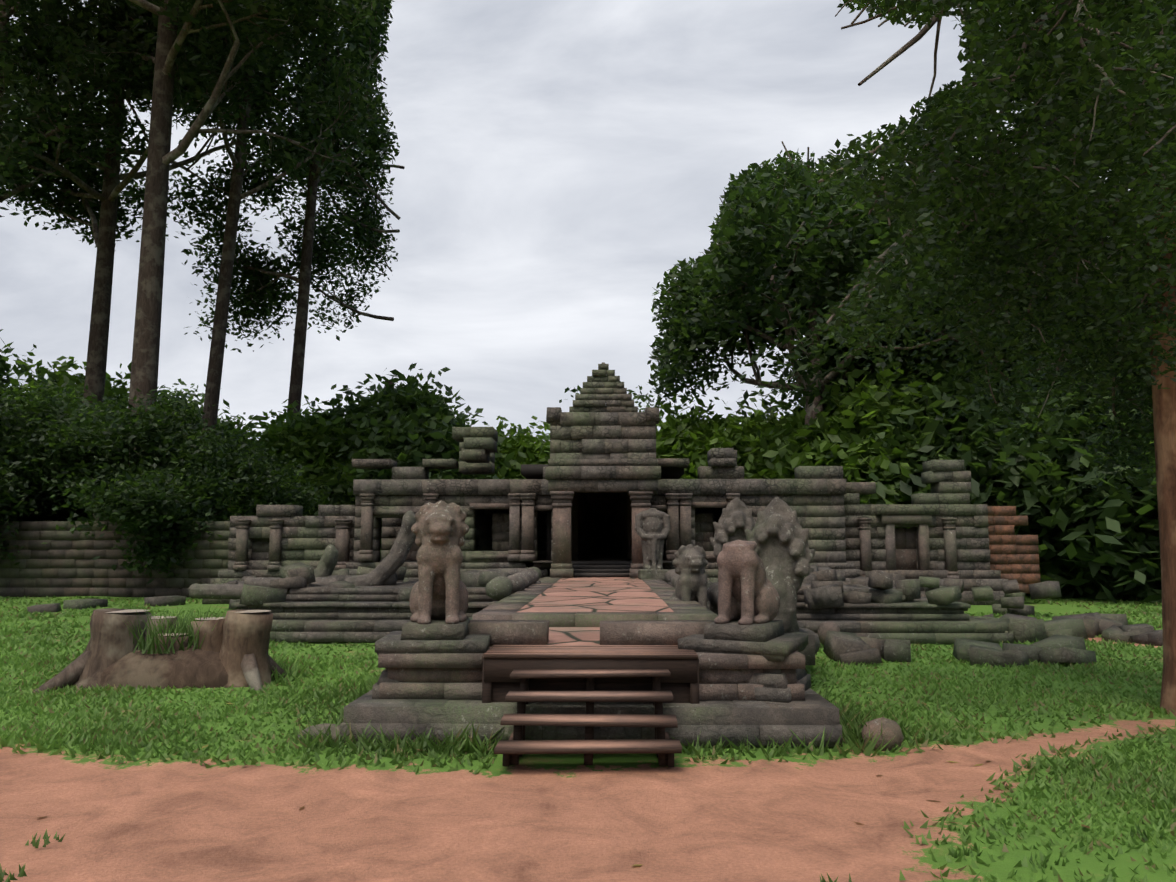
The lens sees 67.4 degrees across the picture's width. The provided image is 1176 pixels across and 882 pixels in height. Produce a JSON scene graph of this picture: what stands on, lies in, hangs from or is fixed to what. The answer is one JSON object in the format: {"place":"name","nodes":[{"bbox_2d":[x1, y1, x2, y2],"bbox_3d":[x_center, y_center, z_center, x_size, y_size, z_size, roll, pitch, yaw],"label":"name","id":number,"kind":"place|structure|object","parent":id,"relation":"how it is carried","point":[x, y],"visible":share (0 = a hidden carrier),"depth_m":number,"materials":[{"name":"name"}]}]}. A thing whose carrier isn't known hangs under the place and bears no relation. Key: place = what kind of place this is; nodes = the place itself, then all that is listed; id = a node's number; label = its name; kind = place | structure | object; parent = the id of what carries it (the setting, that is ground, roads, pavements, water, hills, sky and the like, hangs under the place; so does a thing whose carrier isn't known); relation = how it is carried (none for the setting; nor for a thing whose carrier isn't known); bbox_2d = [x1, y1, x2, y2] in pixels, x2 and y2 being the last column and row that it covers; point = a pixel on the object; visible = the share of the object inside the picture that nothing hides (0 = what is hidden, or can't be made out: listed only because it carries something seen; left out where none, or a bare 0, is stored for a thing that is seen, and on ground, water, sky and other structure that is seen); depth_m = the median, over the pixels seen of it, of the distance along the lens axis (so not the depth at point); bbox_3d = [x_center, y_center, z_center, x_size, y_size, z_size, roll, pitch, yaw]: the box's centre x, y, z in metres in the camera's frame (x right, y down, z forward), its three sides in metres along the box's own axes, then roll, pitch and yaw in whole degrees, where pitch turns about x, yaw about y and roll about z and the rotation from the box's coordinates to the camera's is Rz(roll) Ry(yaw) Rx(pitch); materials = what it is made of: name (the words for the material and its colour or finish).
{"place":"outdoors","nodes":[
{"label":"outdoors","id":0,"kind":"place"},
{"bbox_2d":[0,0,1129,440],"label":"sky","id":1,"kind":"structure","parent":0,"point":[559,158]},
{"bbox_2d":[0,594,1175,881],"bbox_3d":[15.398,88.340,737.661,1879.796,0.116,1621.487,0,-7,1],"label":"ground","id":2,"kind":"structure","parent":0,"point":[602,818],"depth_m":5.96,"materials":[{"name":"brown soil"}]},
{"bbox_2d":[0,329,36,402],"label":"bush","id":3,"kind":"object","parent":2,"relation":"on","point":[5,366],"visible":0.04,"depth_m":51.40,"materials":[{"name":"green plant"}]},
{"bbox_2d":[1,346,169,416],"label":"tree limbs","id":4,"kind":"object","parent":2,"relation":"on","point":[62,377],"visible":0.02,"depth_m":50.15,"materials":[{"name":"green plant"}]},
{"bbox_2d":[0,366,176,564],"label":"foliage","id":5,"kind":"object","parent":2,"relation":"on","point":[26,458],"visible":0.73,"depth_m":30.87,"materials":[{"name":"green plant"}]},
{"bbox_2d":[0,0,194,209],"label":"tall tree limbs","id":6,"kind":"object","parent":2,"relation":"on","point":[4,17],"visible":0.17,"depth_m":44.99,"materials":[{"name":"green plant"}]},
{"bbox_2d":[0,515,229,596],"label":"enclosure wall","id":7,"kind":"structure","parent":2,"relation":"on","point":[58,564],"depth_m":29.81,"materials":[{"name":"grey stone"}]},
{"bbox_2d":[0,371,237,520],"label":"bush limbs","id":8,"kind":"object","parent":2,"relation":"on","point":[35,387],"depth_m":35.73,"materials":[{"name":"green plant"}]},
{"bbox_2d":[6,394,239,520],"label":"bush limbs","id":9,"kind":"object","parent":2,"relation":"on","point":[87,398],"depth_m":35.77,"materials":[{"name":"green plant"}]},
{"bbox_2d":[17,452,252,520],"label":"bush limbs","id":10,"kind":"object","parent":2,"relation":"on","point":[232,510],"depth_m":39.71,"materials":[{"name":"green plant"}]},
{"bbox_2d":[32,608,286,692],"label":"tree stumps","id":11,"kind":"object","parent":2,"relation":"on","point":[232,650],"visible":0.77,"depth_m":10.97,"materials":[{"name":"wood"}]},
{"bbox_2d":[106,609,270,635],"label":"tree stump tops","id":12,"kind":"object","parent":11,"relation":"on","point":[155,617],"visible":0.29,"depth_m":11.33,"materials":[{"name":"brown wood"}]},
{"bbox_2d":[0,0,325,404],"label":"tall tree limbs","id":13,"kind":"object","parent":2,"relation":"on","point":[104,199],"visible":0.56,"depth_m":43.65,"materials":[{"name":"green plant"}]},
{"bbox_2d":[31,382,336,583],"bbox_3d":[-16.353,2.244,33.526,11.414,8.568,13.273,-2,-7,18],"label":"foliage","id":14,"kind":"object","parent":2,"relation":"on","point":[182,484],"visible":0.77,"depth_m":30.48,"materials":[{"name":"green plant"}]},
{"bbox_2d":[127,378,258,432],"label":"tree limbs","id":15,"kind":"object","parent":2,"relation":"on","point":[190,397],"visible":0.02,"depth_m":75.75,"materials":[{"name":"green plant"}]},
{"bbox_2d":[0,0,394,464],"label":"tall tree limbs","id":16,"kind":"object","parent":2,"relation":"on","point":[161,157],"visible":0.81,"depth_m":37.38,"materials":[{"name":"green plant"}]},
{"bbox_2d":[0,0,394,432],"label":"tall tree limbs","id":17,"kind":"object","parent":2,"relation":"on","point":[237,184],"visible":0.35,"depth_m":45.27,"materials":[{"name":"green plant"}]},
{"bbox_2d":[184,399,284,497],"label":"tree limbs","id":18,"kind":"object","parent":2,"relation":"on","point":[240,430],"depth_m":52.60,"materials":[{"name":"green plant"}]},
{"bbox_2d":[129,0,399,413],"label":"tall tree limbs","id":19,"kind":"object","parent":2,"relation":"on","point":[303,280],"visible":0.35,"depth_m":55.30,"materials":[{"name":"green plant"}]},
{"bbox_2d":[223,388,353,515],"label":"bush","id":20,"kind":"object","parent":2,"relation":"on","point":[293,435],"visible":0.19,"depth_m":47.08,"materials":[{"name":"green plant"}]},
{"bbox_2d":[197,0,404,389],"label":"tall tree limbs","id":21,"kind":"object","parent":2,"relation":"on","point":[364,236],"visible":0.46,"depth_m":60.45,"materials":[{"name":"green plant"}]},
{"bbox_2d":[242,416,381,542],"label":"foliage","id":22,"kind":"object","parent":2,"relation":"on","point":[343,457],"visible":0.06,"depth_m":46.07,"materials":[{"name":"green plant"}]},
{"bbox_2d":[297,363,525,559],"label":"bush","id":23,"kind":"object","parent":2,"relation":"on","point":[410,424],"visible":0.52,"depth_m":44.06,"materials":[{"name":"green plant"}]},
{"bbox_2d":[447,409,487,426],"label":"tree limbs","id":24,"kind":"object","parent":2,"relation":"on","point":[473,421],"visible":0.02,"depth_m":70.38,"materials":[{"name":"green plant"}]},
{"bbox_2d":[456,423,537,477],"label":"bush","id":25,"kind":"object","parent":2,"relation":"on","point":[501,432],"depth_m":48.99,"materials":[{"name":"green plant"}]},
{"bbox_2d":[380,464,683,576],"bbox_3d":[0.800,4.562,49.510,14.522,6.000,50.450,0,-7,1],"label":"gopura interior","id":26,"kind":"object","parent":2,"relation":"on","point":[604,565],"visible":0.19,"depth_m":26.73,"materials":[{"name":"black stone"}]},
{"bbox_2d":[490,416,607,552],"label":"bush","id":27,"kind":"object","parent":2,"relation":"on","point":[536,450],"visible":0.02,"depth_m":48.72,"materials":[{"name":"green plant"}]},
{"bbox_2d":[0,603,1164,881],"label":"grass tufts","id":28,"kind":"object","parent":2,"relation":"on","point":[148,643],"visible":0.6,"depth_m":10.96,"materials":[{"name":"green plant"}]},
{"bbox_2d":[0,596,1175,881],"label":"grass","id":29,"kind":"structure","parent":2,"relation":"on","point":[44,732],"depth_m":8.66,"materials":[{"name":"green plant"}]},
{"bbox_2d":[378,577,804,699],"bbox_3d":[0.194,3.195,16.219,3.986,0.956,16.159,0,-7,1],"label":"terrace stone","id":30,"kind":"object","parent":2,"relation":"on","point":[722,676],"visible":0.54,"depth_m":8.67,"materials":[{"name":"grey stone"}]},
{"bbox_2d":[372,618,489,698],"bbox_3d":[-1.512,2.150,8.829,1.068,0.680,1.068,0,-7,-3],"label":"pedestal","id":31,"kind":"object","parent":30,"relation":"on","point":[437,636],"visible":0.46,"depth_m":8.41,"materials":[{"name":"stone"}]},
{"bbox_2d":[409,500,468,623],"bbox_3d":[-1.526,1.239,9.080,0.607,1.246,0.967,1,-7,-9],"label":"lion","id":32,"kind":"object","parent":31,"relation":"on","point":[439,530],"visible":0.98,"depth_m":8.77},
{"bbox_2d":[489,577,673,647],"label":"stone paving","id":33,"kind":"structure","parent":30,"relation":"on","point":[601,594],"depth_m":13.91,"materials":[{"name":"stone"}]},
{"bbox_2d":[485,567,707,599],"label":"balustrade fragments","id":34,"kind":"object","parent":30,"relation":"on","point":[499,588],"visible":0.58,"depth_m":16.84,"materials":[{"name":"grey stone"}]},
{"bbox_2d":[635,508,670,579],"bbox_3d":[1.684,2.676,22.948,0.950,1.856,0.622,0,-7,-4],"label":"guardian statue","id":35,"kind":"object","parent":30,"relation":"on","point":[652,528],"visible":0.94,"depth_m":22.82,"materials":[{"name":"grey stone"}]},
{"bbox_2d":[670,544,707,607],"bbox_3d":[1.612,2.303,14.227,0.621,1.274,0.988,2,-7,-13],"label":"lion","id":36,"kind":"object","parent":30,"relation":"on","point":[689,562],"visible":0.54,"depth_m":13.92,"materials":[{"name":"stone"}]},
{"bbox_2d":[33,671,1155,865],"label":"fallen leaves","id":37,"kind":"object","parent":2,"relation":"on","point":[302,807],"visible":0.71,"depth_m":6.20,"materials":[{"name":"brown plant"}]},
{"bbox_2d":[27,562,1162,667],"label":"rubble blocks","id":38,"kind":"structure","parent":2,"relation":"on","point":[1061,640],"depth_m":16.59,"materials":[{"name":"stone"}]},
{"bbox_2d":[297,621,903,750],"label":"foreground stones","id":39,"kind":"object","parent":2,"relation":"on","point":[891,729],"visible":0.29,"depth_m":7.74,"materials":[{"name":"grey stone"}]},
{"bbox_2d":[221,582,1013,746],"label":"stone platform","id":40,"kind":"structure","parent":2,"relation":"on","point":[322,613],"depth_m":8.07,"materials":[{"name":"stone"}]},
{"bbox_2d":[189,545,337,599],"bbox_3d":[-7.479,3.037,20.384,3.395,1.276,0.589,0,-7,1],"label":"stone","id":41,"kind":"object","parent":40,"relation":"on","point":[327,563],"visible":0.5,"depth_m":20.21,"materials":[{"name":"grey stone"}]},
{"bbox_2d":[244,510,415,586],"bbox_3d":[-5.646,2.447,19.404,3.737,1.836,0.577,0,-7,1],"label":"naga balustrade","id":42,"kind":"object","parent":40,"relation":"on","point":[391,563],"visible":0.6,"depth_m":19.21,"materials":[{"name":"grey stone"}]},
{"bbox_2d":[493,568,540,583],"bbox_3d":[-1.767,3.240,20.035,1.377,0.696,0.336,0,-7,1],"label":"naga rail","id":43,"kind":"object","parent":40,"relation":"on","point":[511,571],"visible":0.1,"depth_m":19.98,"materials":[{"name":"grey stone"}]},
{"bbox_2d":[482,645,698,766],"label":"wooden stairs","id":44,"kind":"structure","parent":40,"relation":"on","point":[657,676],"depth_m":7.97,"materials":[{"name":"brown wood"}]},
{"bbox_2d":[202,362,1007,604],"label":"stone temple","id":45,"kind":"structure","parent":40,"relation":"on","point":[603,435],"depth_m":26.23,"materials":[{"name":"grey stone"}]},
{"bbox_2d":[233,493,739,569],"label":"stone pillars","id":46,"kind":"structure","parent":45,"relation":"attached to","point":[680,510],"depth_m":25.95,"materials":[{"name":"grey stone"}]},
{"bbox_2d":[373,491,958,578],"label":"door frames","id":47,"kind":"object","parent":45,"relation":"attached to","point":[575,515],"depth_m":26.39,"materials":[{"name":"grey stone"}]},
{"bbox_2d":[707,497,755,600],"bbox_3d":[2.507,2.058,15.753,0.969,2.021,1.974,0,-7,-4],"label":"naga statue","id":48,"kind":"object","parent":40,"relation":"on","point":[736,520],"visible":0.23,"depth_m":14.95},
{"bbox_2d":[678,619,811,702],"bbox_3d":[1.570,2.142,8.763,1.065,0.675,1.066,-3,-7,25],"label":"pedestal","id":49,"kind":"object","parent":40,"relation":"on","point":[771,641],"visible":0.65,"depth_m":8.36,"materials":[{"name":"stone"}]},
{"bbox_2d":[714,540,779,624],"bbox_3d":[1.617,1.428,8.974,0.567,0.845,0.902,-4,-8,33],"label":"headless lion statue","id":50,"kind":"object","parent":49,"relation":"on","point":[748,594],"visible":0.96,"depth_m":8.75,"materials":[{"name":"stone"}]},
{"bbox_2d":[745,497,819,653],"bbox_3d":[2.725,1.872,11.855,0.969,2.021,1.974,-3,-14,26],"label":"naga statue","id":51,"kind":"object","parent":40,"relation":"on","point":[778,535],"visible":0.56,"depth_m":11.12,"materials":[{"name":"grey stone"}]},
{"bbox_2d":[793,629,814,664],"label":"naga plinths","id":52,"kind":"object","parent":40,"relation":"on","point":[808,651],"visible":0.11,"depth_m":10.76,"materials":[{"name":"grey stone"}]},
{"bbox_2d":[639,394,776,478],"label":"bush","id":53,"kind":"object","parent":2,"relation":"on","point":[671,442],"visible":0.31,"depth_m":44.20,"materials":[{"name":"green plant"}]},
{"bbox_2d":[672,398,804,478],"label":"bush","id":54,"kind":"object","parent":2,"relation":"on","point":[747,426],"visible":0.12,"depth_m":44.15,"materials":[{"name":"green plant"}]},
{"bbox_2d":[774,390,842,417],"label":"bush","id":55,"kind":"object","parent":2,"relation":"on","point":[831,411],"depth_m":49.77,"materials":[{"name":"green plant"}]},
{"bbox_2d":[559,141,1109,438],"bbox_3d":[11.489,-5.512,42.468,26.608,24.968,30.944,0,-7,1],"label":"tree foliage","id":56,"kind":"object","parent":2,"relation":"on","point":[789,255],"visible":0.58,"depth_m":37.97,"materials":[{"name":"green plant"}]},
{"bbox_2d":[742,362,969,527],"bbox_3d":[11.651,2.293,35.392,10.821,11.126,11.389,0,-7,1],"label":"bush","id":57,"kind":"object","parent":2,"relation":"on","point":[838,426],"visible":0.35,"depth_m":34.27,"materials":[{"name":"green plant"}]},
{"bbox_2d":[795,319,983,433],"bbox_3d":[14.918,1.306,39.582,12.532,12.777,12.484,0,-7,1],"label":"bush","id":58,"kind":"object","parent":2,"relation":"on","point":[897,383],"depth_m":39.07,"materials":[{"name":"green plant"}]},
{"bbox_2d":[842,318,1017,391],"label":"bush","id":59,"kind":"object","parent":2,"relation":"on","point":[909,354],"depth_m":44.14,"materials":[{"name":"green plant"}]},
{"bbox_2d":[824,359,1048,527],"bbox_3d":[13.704,2.291,33.646,11.134,10.701,10.841,0,-7,1],"label":"bush","id":60,"kind":"object","parent":2,"relation":"on","point":[927,447],"visible":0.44,"depth_m":31.83,"materials":[{"name":"green plant"}]},
{"bbox_2d":[860,351,1113,594],"bbox_3d":[15.891,1.868,32.455,12.584,10.400,11.490,0,-7,1],"label":"bush","id":61,"kind":"object","parent":2,"relation":"on","point":[1010,435],"visible":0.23,"depth_m":29.56,"materials":[{"name":"green plant"}]},
{"bbox_2d":[813,0,1175,716],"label":"tree","id":62,"kind":"object","parent":2,"relation":"on","point":[1085,90],"visible":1,"depth_m":8.80,"materials":[{"name":"green plant"}]},
{"bbox_2d":[914,292,1101,389],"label":"bush","id":63,"kind":"object","parent":2,"relation":"on","point":[953,359],"depth_m":38.86,"materials":[{"name":"green plant"}]},
{"bbox_2d":[988,506,1040,592],"bbox_3d":[12.715,3.382,27.561,1.936,2.626,1.615,0,-7,1],"label":"laterite stub","id":64,"kind":"object","parent":2,"relation":"on","point":[1013,556],"visible":0.56,"depth_m":26.77,"materials":[{"name":"brown stone"}]},
{"bbox_2d":[948,331,1161,600],"bbox_3d":[17.572,1.341,29.817,10.350,10.644,10.770,0,-7,1],"label":"bush","id":65,"kind":"object","parent":2,"relation":"on","point":[1080,551],"visible":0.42,"depth_m":27.72,"materials":[{"name":"green plant"}]},
{"bbox_2d":[1028,365,1161,603],"bbox_3d":[19.634,1.461,26.970,11.115,10.567,10.931,-2,-7,19],"label":"bush","id":66,"kind":"object","parent":2,"relation":"on","point":[1151,596],"visible":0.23,"depth_m":27.04,"materials":[{"name":"green plant"}]},
{"bbox_2d":[707,582,717,614],"bbox_3d":[2.156,2.549,13.286,0.419,0.735,3.120,0,-7,1],"label":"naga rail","id":67,"kind":"object","parent":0,"point":[712,597],"visible":0.12,"depth_m":14.39,"materials":[{"name":"grey stone"}]}
]}

